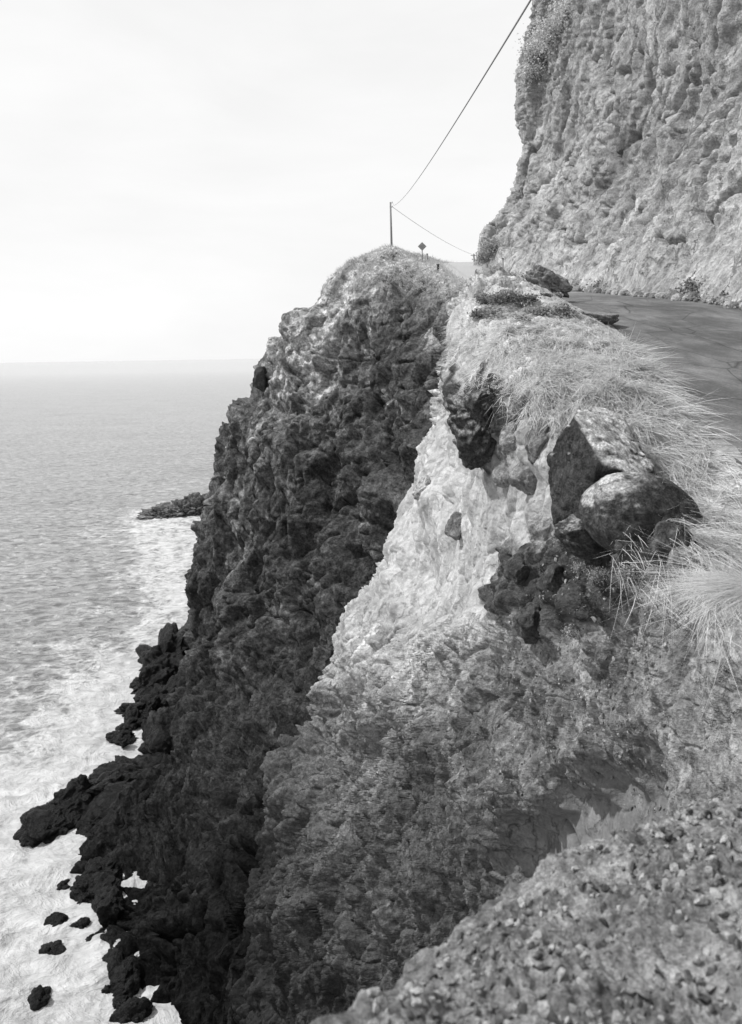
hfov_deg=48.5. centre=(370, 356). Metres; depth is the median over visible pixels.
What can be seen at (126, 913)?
shore rock
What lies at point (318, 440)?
headland cliff
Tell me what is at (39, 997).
shore rock
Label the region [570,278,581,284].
bush
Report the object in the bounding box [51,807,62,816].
shore rock
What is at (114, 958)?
shore rock
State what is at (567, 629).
cushion plant
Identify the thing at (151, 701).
shore rock
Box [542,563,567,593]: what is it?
cobble
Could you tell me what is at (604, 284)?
bush
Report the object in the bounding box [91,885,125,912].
shore rock
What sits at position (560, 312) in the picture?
bush
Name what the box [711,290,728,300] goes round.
bush
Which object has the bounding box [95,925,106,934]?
shore rock
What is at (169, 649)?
shore rock
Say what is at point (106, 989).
shore rock
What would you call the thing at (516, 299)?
bush
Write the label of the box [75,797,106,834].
shore rock
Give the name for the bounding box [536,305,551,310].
bush
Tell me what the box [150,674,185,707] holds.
shore rock
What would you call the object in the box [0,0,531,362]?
sky
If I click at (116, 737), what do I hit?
shore rock
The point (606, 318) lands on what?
boulder
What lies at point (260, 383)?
boulder
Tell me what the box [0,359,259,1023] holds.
sea
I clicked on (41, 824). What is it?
shore rock
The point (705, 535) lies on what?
grass tuft
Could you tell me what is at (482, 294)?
bush
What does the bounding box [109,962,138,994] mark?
shore rock
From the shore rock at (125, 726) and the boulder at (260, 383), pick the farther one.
the boulder at (260, 383)
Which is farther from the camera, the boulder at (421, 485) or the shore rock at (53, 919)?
the shore rock at (53, 919)
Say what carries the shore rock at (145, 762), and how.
in the sea
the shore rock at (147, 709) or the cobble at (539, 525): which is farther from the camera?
the shore rock at (147, 709)
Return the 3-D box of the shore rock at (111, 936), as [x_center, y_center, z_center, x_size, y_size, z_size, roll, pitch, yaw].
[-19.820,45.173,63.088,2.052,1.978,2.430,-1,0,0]
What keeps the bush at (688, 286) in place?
on the cliff at (628, 124)
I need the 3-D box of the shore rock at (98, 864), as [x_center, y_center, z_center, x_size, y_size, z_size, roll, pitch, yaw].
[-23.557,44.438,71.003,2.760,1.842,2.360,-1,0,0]
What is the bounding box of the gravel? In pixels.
[367,795,741,1023]
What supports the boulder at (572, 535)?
on the spur cliff at (385, 851)
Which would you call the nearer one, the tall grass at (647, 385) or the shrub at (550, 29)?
the tall grass at (647, 385)
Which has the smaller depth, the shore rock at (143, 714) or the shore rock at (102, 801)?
the shore rock at (102, 801)
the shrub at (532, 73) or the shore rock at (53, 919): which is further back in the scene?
the shrub at (532, 73)
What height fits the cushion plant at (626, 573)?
0.261 m
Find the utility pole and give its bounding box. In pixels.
[390,202,392,245]
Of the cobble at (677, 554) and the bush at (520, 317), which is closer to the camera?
the cobble at (677, 554)
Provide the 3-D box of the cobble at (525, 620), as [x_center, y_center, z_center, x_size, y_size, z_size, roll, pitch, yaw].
[2.533,4.256,13.108,0.524,0.613,0.645,-1,0,27]
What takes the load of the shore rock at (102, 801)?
in the sea
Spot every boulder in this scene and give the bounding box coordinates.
[253,366,267,391]
[412,475,430,500]
[446,387,499,469]
[524,265,572,297]
[546,406,656,526]
[554,514,611,565]
[578,310,618,324]
[579,471,703,550]
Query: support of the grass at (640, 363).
on the spur cliff at (385, 851)
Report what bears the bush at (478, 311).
on the spur cliff at (385, 851)
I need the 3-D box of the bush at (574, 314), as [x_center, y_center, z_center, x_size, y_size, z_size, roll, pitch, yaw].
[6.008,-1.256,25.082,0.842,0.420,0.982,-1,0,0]
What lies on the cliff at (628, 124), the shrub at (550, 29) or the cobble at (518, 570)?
the shrub at (550, 29)
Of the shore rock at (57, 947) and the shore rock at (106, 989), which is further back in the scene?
the shore rock at (57, 947)
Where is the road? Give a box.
[441,262,741,464]
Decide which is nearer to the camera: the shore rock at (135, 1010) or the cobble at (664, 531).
the cobble at (664, 531)
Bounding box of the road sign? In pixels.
[418,242,425,261]
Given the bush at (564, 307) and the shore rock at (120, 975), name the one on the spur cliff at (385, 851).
the bush at (564, 307)
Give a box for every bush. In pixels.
[467,308,482,319]
[470,289,490,298]
[472,248,491,264]
[475,296,489,304]
[476,305,492,313]
[478,235,505,260]
[478,305,502,317]
[485,291,511,306]
[488,312,506,319]
[493,286,516,298]
[496,288,527,299]
[508,294,524,301]
[512,299,532,307]
[512,314,532,320]
[519,292,540,302]
[521,305,544,314]
[528,304,554,316]
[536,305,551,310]
[539,293,552,296]
[550,307,583,317]
[552,292,563,297]
[554,303,572,311]
[558,308,584,318]
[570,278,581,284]
[586,273,600,287]
[599,281,609,289]
[669,272,705,293]
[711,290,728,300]
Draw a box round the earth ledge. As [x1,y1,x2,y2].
[310,794,741,1023]
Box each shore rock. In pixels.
[13,801,80,847]
[27,984,51,1010]
[38,940,66,954]
[43,912,68,926]
[49,774,95,815]
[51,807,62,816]
[56,879,70,890]
[62,768,139,801]
[69,869,123,904]
[69,917,90,928]
[75,763,160,836]
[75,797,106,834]
[80,793,92,803]
[81,856,116,875]
[85,933,94,941]
[88,752,170,781]
[89,872,119,898]
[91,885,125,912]
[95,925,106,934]
[96,894,124,926]
[100,928,120,947]
[101,984,110,993]
[102,947,123,971]
[105,729,137,745]
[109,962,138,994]
[109,996,153,1023]
[112,973,140,999]
[112,995,127,1008]
[114,702,144,716]
[114,911,131,924]
[115,722,137,729]
[119,737,131,748]
[120,954,135,964]
[122,957,137,972]
[126,704,140,723]
[129,664,174,695]
[133,692,149,702]
[135,622,187,671]
[136,716,145,727]
[138,723,173,753]
[140,694,160,711]
[140,712,148,718]
[144,708,156,711]
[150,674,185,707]
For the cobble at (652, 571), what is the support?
on the spur cliff at (385, 851)
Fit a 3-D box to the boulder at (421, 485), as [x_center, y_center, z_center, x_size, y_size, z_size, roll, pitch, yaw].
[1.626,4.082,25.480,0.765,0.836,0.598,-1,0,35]
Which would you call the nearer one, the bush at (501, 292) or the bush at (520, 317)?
the bush at (520, 317)
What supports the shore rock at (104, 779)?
in the sea
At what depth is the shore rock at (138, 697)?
106.67 m
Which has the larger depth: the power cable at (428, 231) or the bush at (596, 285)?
the power cable at (428, 231)
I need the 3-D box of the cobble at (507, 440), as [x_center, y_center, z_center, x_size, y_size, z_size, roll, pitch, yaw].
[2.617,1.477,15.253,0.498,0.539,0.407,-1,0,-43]
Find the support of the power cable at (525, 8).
attached to the utility pole
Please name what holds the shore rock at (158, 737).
in the sea
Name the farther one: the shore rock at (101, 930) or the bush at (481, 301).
the shore rock at (101, 930)
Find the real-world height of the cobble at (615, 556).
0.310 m
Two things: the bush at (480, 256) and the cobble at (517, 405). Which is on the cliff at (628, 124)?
the bush at (480, 256)
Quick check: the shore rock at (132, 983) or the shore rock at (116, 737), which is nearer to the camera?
the shore rock at (132, 983)
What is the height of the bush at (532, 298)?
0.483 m
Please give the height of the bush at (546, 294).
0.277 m
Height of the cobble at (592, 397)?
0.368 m
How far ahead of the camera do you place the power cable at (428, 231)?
161.89 m
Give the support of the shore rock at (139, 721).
in the sea
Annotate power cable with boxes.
[393,0,531,204]
[393,207,472,254]
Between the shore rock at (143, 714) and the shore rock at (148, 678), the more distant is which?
the shore rock at (148, 678)
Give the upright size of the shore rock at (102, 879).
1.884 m
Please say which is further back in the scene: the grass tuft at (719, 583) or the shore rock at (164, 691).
the shore rock at (164, 691)
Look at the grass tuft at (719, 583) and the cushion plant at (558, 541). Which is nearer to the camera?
the grass tuft at (719, 583)
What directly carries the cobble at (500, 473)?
on the spur cliff at (385, 851)
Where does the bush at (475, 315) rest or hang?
on the spur cliff at (385, 851)
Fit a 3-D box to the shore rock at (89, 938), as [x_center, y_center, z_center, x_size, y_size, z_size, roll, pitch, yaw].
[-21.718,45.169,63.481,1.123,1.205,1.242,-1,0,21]
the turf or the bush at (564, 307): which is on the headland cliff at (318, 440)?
the turf
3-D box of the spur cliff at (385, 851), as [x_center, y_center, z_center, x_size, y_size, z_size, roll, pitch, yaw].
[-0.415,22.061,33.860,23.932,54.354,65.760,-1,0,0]
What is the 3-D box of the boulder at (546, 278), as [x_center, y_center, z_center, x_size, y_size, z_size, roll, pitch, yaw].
[8.550,-3.627,40.088,2.235,1.606,1.841,-1,0,-11]
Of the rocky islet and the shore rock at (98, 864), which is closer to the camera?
the shore rock at (98, 864)
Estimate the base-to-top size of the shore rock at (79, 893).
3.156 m
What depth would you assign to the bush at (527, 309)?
25.18 m
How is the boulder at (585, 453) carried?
on the spur cliff at (385, 851)
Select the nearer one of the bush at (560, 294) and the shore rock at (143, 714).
the bush at (560, 294)
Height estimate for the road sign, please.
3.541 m
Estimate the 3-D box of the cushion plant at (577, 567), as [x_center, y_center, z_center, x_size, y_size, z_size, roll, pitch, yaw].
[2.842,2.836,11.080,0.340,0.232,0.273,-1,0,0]
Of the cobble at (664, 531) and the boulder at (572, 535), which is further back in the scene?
the boulder at (572, 535)
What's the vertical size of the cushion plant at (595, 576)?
0.277 m
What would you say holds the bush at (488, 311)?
on the spur cliff at (385, 851)
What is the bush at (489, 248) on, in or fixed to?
on the cliff at (628, 124)
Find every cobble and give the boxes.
[444,511,461,540]
[492,464,509,487]
[499,422,516,450]
[506,394,532,421]
[506,553,529,584]
[508,462,537,495]
[512,602,540,643]
[524,418,549,463]
[527,510,551,542]
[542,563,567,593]
[587,393,599,403]
[611,553,626,578]
[644,566,664,578]
[648,520,695,564]
[666,546,693,573]
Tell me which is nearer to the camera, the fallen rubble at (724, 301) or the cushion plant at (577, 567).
the cushion plant at (577, 567)
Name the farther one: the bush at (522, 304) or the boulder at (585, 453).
the bush at (522, 304)
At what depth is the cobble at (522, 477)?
14.54 m
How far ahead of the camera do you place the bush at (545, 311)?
24.97 m
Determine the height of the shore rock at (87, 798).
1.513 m
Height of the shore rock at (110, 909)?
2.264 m
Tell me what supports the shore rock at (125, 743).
in the sea
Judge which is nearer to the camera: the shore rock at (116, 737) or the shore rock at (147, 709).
the shore rock at (116, 737)
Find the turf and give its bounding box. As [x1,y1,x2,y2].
[317,243,465,299]
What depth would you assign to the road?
23.50 m
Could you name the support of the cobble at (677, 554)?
on the spur cliff at (385, 851)
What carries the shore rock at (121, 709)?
in the sea
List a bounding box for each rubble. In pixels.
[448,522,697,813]
[482,264,741,310]
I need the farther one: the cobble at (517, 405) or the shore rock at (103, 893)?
the shore rock at (103, 893)
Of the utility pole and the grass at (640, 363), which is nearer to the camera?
the grass at (640, 363)
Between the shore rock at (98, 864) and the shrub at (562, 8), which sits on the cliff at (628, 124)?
the shrub at (562, 8)
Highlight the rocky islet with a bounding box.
[136,492,208,519]
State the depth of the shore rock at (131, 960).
60.19 m
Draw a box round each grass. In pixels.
[439,276,741,730]
[607,322,684,405]
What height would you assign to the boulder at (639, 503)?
1.084 m
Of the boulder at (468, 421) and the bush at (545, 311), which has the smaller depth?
the boulder at (468, 421)
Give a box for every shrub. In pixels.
[513,58,547,84]
[514,28,549,64]
[519,7,565,58]
[535,0,572,41]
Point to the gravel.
(543, 1008)
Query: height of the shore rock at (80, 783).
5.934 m
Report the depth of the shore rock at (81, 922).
64.83 m
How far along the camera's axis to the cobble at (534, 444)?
14.20 m
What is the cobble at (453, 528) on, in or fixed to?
on the spur cliff at (385, 851)
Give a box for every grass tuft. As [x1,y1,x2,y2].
[600,522,741,667]
[689,527,719,545]
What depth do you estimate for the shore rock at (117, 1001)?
57.21 m
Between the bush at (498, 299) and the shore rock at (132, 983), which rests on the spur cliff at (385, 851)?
the bush at (498, 299)
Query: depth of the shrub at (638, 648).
10.77 m
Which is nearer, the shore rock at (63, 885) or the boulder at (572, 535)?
the boulder at (572, 535)
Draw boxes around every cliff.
[70,246,450,1023]
[225,263,741,1023]
[472,0,741,301]
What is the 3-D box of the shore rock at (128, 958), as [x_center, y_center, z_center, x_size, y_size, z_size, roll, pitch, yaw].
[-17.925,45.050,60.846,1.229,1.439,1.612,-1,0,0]
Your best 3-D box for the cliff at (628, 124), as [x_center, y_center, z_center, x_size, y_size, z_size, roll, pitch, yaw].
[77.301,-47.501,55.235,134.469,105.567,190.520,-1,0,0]
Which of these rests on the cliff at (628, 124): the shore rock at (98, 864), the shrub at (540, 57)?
the shrub at (540, 57)
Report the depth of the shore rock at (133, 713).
100.27 m
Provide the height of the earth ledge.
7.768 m
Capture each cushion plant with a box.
[552,538,563,548]
[561,623,579,640]
[571,561,585,574]
[581,565,609,583]
[611,563,637,582]
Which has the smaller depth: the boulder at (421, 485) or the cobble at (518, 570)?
the cobble at (518, 570)
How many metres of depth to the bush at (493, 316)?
25.35 m
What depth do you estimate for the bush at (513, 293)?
25.77 m

